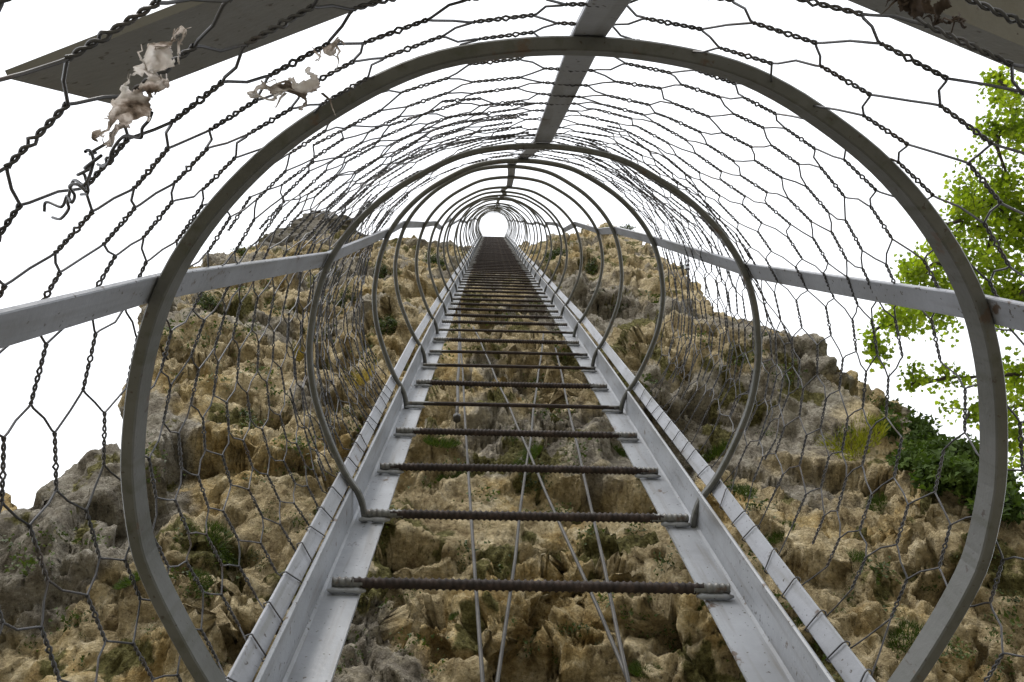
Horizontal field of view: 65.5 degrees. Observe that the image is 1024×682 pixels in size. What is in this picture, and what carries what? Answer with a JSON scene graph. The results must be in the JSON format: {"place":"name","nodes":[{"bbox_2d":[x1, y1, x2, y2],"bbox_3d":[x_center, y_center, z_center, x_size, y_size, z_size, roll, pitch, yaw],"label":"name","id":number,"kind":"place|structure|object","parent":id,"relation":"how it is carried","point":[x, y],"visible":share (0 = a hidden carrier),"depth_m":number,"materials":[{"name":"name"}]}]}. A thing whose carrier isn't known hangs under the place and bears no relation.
{"place":"outdoors","nodes":[
{"label":"outdoors","id":0,"kind":"place"},
{"bbox_2d":[0,222,1023,681],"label":"cliff","id":1,"kind":"structure","parent":0,"point":[416,548],"depth_m":4.25,"materials":[{"name":"stone"}]},
{"bbox_2d":[112,570,140,589],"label":"grass tuft","id":2,"kind":"object","parent":1,"relation":"on","point":[120,584],"visible":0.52,"depth_m":3.30,"materials":[{"name":"green plant"}]},
{"bbox_2d":[188,566,219,597],"bbox_3d":[-1.297,1.022,3.373,0.038,0.176,0.175,-45,-82,5],"label":"grass tuft","id":3,"kind":"object","parent":1,"relation":"on","point":[196,572],"visible":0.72,"depth_m":3.38,"materials":[{"name":"green plant"}]},
{"bbox_2d":[197,291,223,314],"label":"shrub","id":4,"kind":"object","parent":1,"relation":"on","point":[204,301],"visible":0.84,"depth_m":8.21,"materials":[{"name":"green plant"}]},
{"bbox_2d":[204,519,242,566],"bbox_3d":[-1.351,0.943,3.754,0.060,0.272,0.286,-35,-81,4],"label":"grass tuft","id":5,"kind":"object","parent":1,"relation":"on","point":[219,528],"visible":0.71,"depth_m":3.74,"materials":[{"name":"green plant"}]},
{"bbox_2d":[230,243,254,255],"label":"shrub","id":6,"kind":"object","parent":1,"relation":"on","point":[240,251],"visible":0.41,"depth_m":16.62,"materials":[{"name":"green plant"}]},
{"bbox_2d":[242,408,260,419],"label":"shrub","id":7,"kind":"object","parent":1,"relation":"on","point":[244,412],"visible":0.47,"depth_m":5.62,"materials":[{"name":"green plant"}]},
{"bbox_2d":[292,338,304,361],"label":"grass tuft","id":8,"kind":"object","parent":1,"relation":"on","point":[299,358],"visible":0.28,"depth_m":7.08,"materials":[{"name":"plant"}]},
{"bbox_2d":[257,210,382,246],"bbox_3d":[-7.033,9.345,23.945,9.359,47.697,25.375,1,-80,-2],"label":"rock peak","id":9,"kind":"object","parent":1,"relation":"attached to","point":[310,227],"visible":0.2,"depth_m":37.90,"materials":[{"name":"grey stone"}]},
{"bbox_2d":[336,284,356,307],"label":"shrub","id":10,"kind":"object","parent":1,"relation":"on","point":[347,297],"visible":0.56,"depth_m":8.97,"materials":[{"name":"green plant"}]},
{"bbox_2d":[343,356,378,388],"bbox_3d":[-1.219,0.280,6.079,0.542,0.525,0.184,-40,-79,6],"label":"grass tuft","id":11,"kind":"object","parent":1,"relation":"on","point":[359,381],"visible":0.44,"depth_m":6.03,"materials":[{"name":"yellow plant"}]},
{"bbox_2d":[372,261,391,277],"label":"shrub","id":12,"kind":"object","parent":1,"relation":"on","point":[384,270],"visible":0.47,"depth_m":12.15,"materials":[{"name":"green plant"}]},
{"bbox_2d":[371,313,402,334],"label":"shrub","id":13,"kind":"object","parent":1,"relation":"on","point":[391,321],"visible":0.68,"depth_m":7.13,"materials":[{"name":"green plant"}]},
{"bbox_2d":[422,251,446,266],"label":"shrub","id":14,"kind":"object","parent":1,"relation":"on","point":[434,260],"visible":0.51,"depth_m":14.60,"materials":[{"name":"green plant"}]},
{"bbox_2d":[421,434,460,448],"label":"grass tuft","id":15,"kind":"object","parent":1,"relation":"on","point":[429,441],"visible":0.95,"depth_m":4.77,"materials":[{"name":"green plant"}]},
{"bbox_2d":[448,610,458,620],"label":"grass tuft","id":16,"kind":"object","parent":1,"relation":"on","point":[454,615],"visible":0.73,"depth_m":3.45,"materials":[{"name":"green plant"}]},
{"bbox_2d":[436,471,470,481],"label":"grass tuft","id":17,"kind":"object","parent":1,"relation":"on","point":[442,476],"visible":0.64,"depth_m":4.66,"materials":[{"name":"green plant"}]},
{"bbox_2d":[453,301,460,422],"bbox_3d":[-0.270,-0.013,4.086,0.127,3.008,0.028,1,-80,-2],"label":"steel rod","id":18,"kind":"object","parent":1,"relation":"attached to","point":[456,417],"visible":0.69,"depth_m":3.00,"materials":[{"name":"grey metal"}]},
{"bbox_2d":[457,307,484,681],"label":"steel rod","id":19,"kind":"object","parent":1,"relation":"attached to","point":[480,653],"visible":0.73,"depth_m":1.86,"materials":[{"name":"grey metal"}]},
{"bbox_2d":[0,280,1023,681],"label":"moss cushions","id":20,"kind":"object","parent":1,"relation":"on","point":[30,562],"visible":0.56,"depth_m":3.84,"materials":[{"name":"green plant"}]},
{"bbox_2d":[495,333,543,681],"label":"steel rod","id":21,"kind":"object","parent":1,"relation":"attached to","point":[500,660],"visible":0.81,"depth_m":1.96,"materials":[{"name":"grey metal"}]},
{"bbox_2d":[508,443,543,464],"bbox_3d":[0.063,0.684,4.742,0.286,0.272,0.060,-31,-79,4],"label":"grass tuft","id":22,"kind":"object","parent":1,"relation":"on","point":[533,450],"visible":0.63,"depth_m":4.72,"materials":[{"name":"green plant"}]},
{"bbox_2d":[473,326,625,679],"bbox_3d":[0.018,0.314,2.975,0.439,3.862,0.014,16,-81,-4],"label":"steel rod","id":23,"kind":"object","parent":1,"relation":"attached to","point":[609,635],"visible":0.82,"depth_m":2.00,"materials":[{"name":"grey metal"}]},
{"bbox_2d":[543,246,571,262],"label":"shrub","id":24,"kind":"object","parent":1,"relation":"on","point":[554,254],"visible":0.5,"depth_m":16.15,"materials":[{"name":"green plant"}]},
{"bbox_2d":[555,347,630,681],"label":"steel rod","id":25,"kind":"object","parent":1,"relation":"attached to","point":[622,654],"visible":0.79,"depth_m":1.85,"materials":[{"name":"grey metal"}]},
{"bbox_2d":[584,256,605,274],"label":"shrub","id":26,"kind":"object","parent":1,"relation":"on","point":[591,268],"visible":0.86,"depth_m":13.12,"materials":[{"name":"green plant"}]},
{"bbox_2d":[610,441,626,457],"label":"grass tuft","id":27,"kind":"object","parent":1,"relation":"on","point":[620,451],"visible":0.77,"depth_m":5.15,"materials":[{"name":"green plant"}]},
{"bbox_2d":[619,223,638,230],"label":"shrub","id":28,"kind":"object","parent":1,"relation":"on","point":[629,227],"visible":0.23,"depth_m":20.31,"materials":[{"name":"green plant"}]},
{"bbox_2d":[627,659,663,678],"bbox_3d":[0.527,1.294,3.161,0.156,0.148,0.033,-1,-81,-1],"label":"grass tuft","id":29,"kind":"object","parent":1,"relation":"on","point":[638,673],"visible":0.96,"depth_m":3.16,"materials":[{"name":"green plant"}]},
{"bbox_2d":[702,438,728,462],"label":"grass tuft","id":30,"kind":"object","parent":1,"relation":"on","point":[714,450],"visible":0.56,"depth_m":5.41,"materials":[{"name":"green plant"}]},
{"bbox_2d":[728,483,756,496],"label":"grass tuft","id":31,"kind":"object","parent":1,"relation":"on","point":[743,489],"visible":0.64,"depth_m":4.66,"materials":[{"name":"green plant"}]},
{"bbox_2d":[765,519,795,543],"bbox_3d":[1.370,0.972,4.092,0.210,0.213,0.041,-35,-82,5],"label":"grass tuft","id":32,"kind":"object","parent":1,"relation":"on","point":[775,535],"visible":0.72,"depth_m":4.07,"materials":[{"name":"green plant"}]},
{"bbox_2d":[793,616,802,626],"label":"grass tuft","id":33,"kind":"object","parent":1,"relation":"on","point":[799,620],"visible":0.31,"depth_m":3.51,"materials":[{"name":"green plant"}]},
{"bbox_2d":[813,409,888,460],"bbox_3d":[2.213,0.657,5.441,0.746,0.750,0.145,-31,-81,4],"label":"grass tuft","id":34,"kind":"object","parent":1,"relation":"on","point":[864,435],"visible":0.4,"depth_m":5.33,"materials":[{"name":"green plant"}]},
{"bbox_2d":[843,547,869,561],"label":"grass tuft","id":35,"kind":"object","parent":1,"relation":"on","point":[858,557],"visible":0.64,"depth_m":3.86,"materials":[{"name":"green plant"}]},
{"bbox_2d":[862,492,887,514],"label":"grass tuft","id":36,"kind":"object","parent":1,"relation":"on","point":[876,500],"visible":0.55,"depth_m":4.82,"materials":[{"name":"green plant"}]},
{"bbox_2d":[877,617,924,653],"bbox_3d":[1.670,1.266,3.444,0.263,0.266,0.051,-28,-83,3],"label":"grass tuft","id":37,"kind":"object","parent":1,"relation":"on","point":[904,621],"visible":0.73,"depth_m":3.43,"materials":[{"name":"green plant"}]},
{"bbox_2d":[874,402,1023,526],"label":"ivy","id":38,"kind":"object","parent":1,"relation":"attached to","point":[924,444],"visible":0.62,"depth_m":4.14,"materials":[{"name":"green plant"}]},
{"bbox_2d":[0,0,1023,508],"label":"sky","id":39,"kind":"structure","parent":0,"point":[29,29],"materials":[{"name":"white"}]},
{"label":"ground","id":40,"kind":"structure","parent":0,"visible":0},
{"bbox_2d":[0,492,16,511],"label":"rock outcrop","id":41,"kind":"object","parent":40,"relation":"on","point":[8,503],"visible":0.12,"depth_m":7.58,"materials":[{"name":"stone"}]},
{"bbox_2d":[0,0,1023,681],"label":"caged ladder","id":42,"kind":"object","parent":40,"relation":"on","point":[764,638],"visible":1,"depth_m":1.09,"materials":[{"name":"grey metal"}]},
{"bbox_2d":[0,0,1023,681],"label":"wire netting","id":43,"kind":"object","parent":42,"relation":"attached to","point":[128,136],"visible":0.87,"depth_m":0.92,"materials":[{"name":"grey metal"}]},
{"bbox_2d":[91,26,190,147],"bbox_3d":[-0.192,-0.133,0.415,0.021,0.020,0.079,35,-82,-7],"label":"torn rag","id":44,"kind":"object","parent":43,"relation":"attached to","point":[128,107],"visible":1,"depth_m":0.41,"materials":[{"name":"beige fabric"}]},
{"bbox_2d":[247,37,345,115],"bbox_3d":[-0.117,-0.144,0.431,0.052,0.019,0.041,1,-80,-2],"label":"torn rag","id":45,"kind":"object","parent":43,"relation":"hanging from","point":[302,89],"visible":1,"depth_m":0.43,"materials":[{"name":"beige fabric"}]},
{"bbox_2d":[881,0,966,33],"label":"debris clump","id":46,"kind":"object","parent":43,"relation":"attached to","point":[915,8],"visible":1,"depth_m":0.45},
{"bbox_2d":[227,97,800,480],"bbox_3d":[0.034,-0.090,1.698,0.953,1.495,0.687,1,-80,-2],"label":"wire netting","id":47,"kind":"object","parent":42,"relation":"attached to","point":[514,115],"visible":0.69,"depth_m":1.53,"materials":[{"name":"grey metal"}]},
{"bbox_2d":[857,65,1023,375],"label":"tree","id":48,"kind":"object","parent":40,"relation":"on","point":[977,205],"visible":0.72,"depth_m":6.19,"materials":[{"name":"green plant"}]},
{"bbox_2d":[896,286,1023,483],"bbox_3d":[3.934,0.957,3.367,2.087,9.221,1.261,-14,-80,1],"label":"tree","id":49,"kind":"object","parent":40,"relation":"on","point":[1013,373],"visible":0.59,"depth_m":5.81,"materials":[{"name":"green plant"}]}
]}

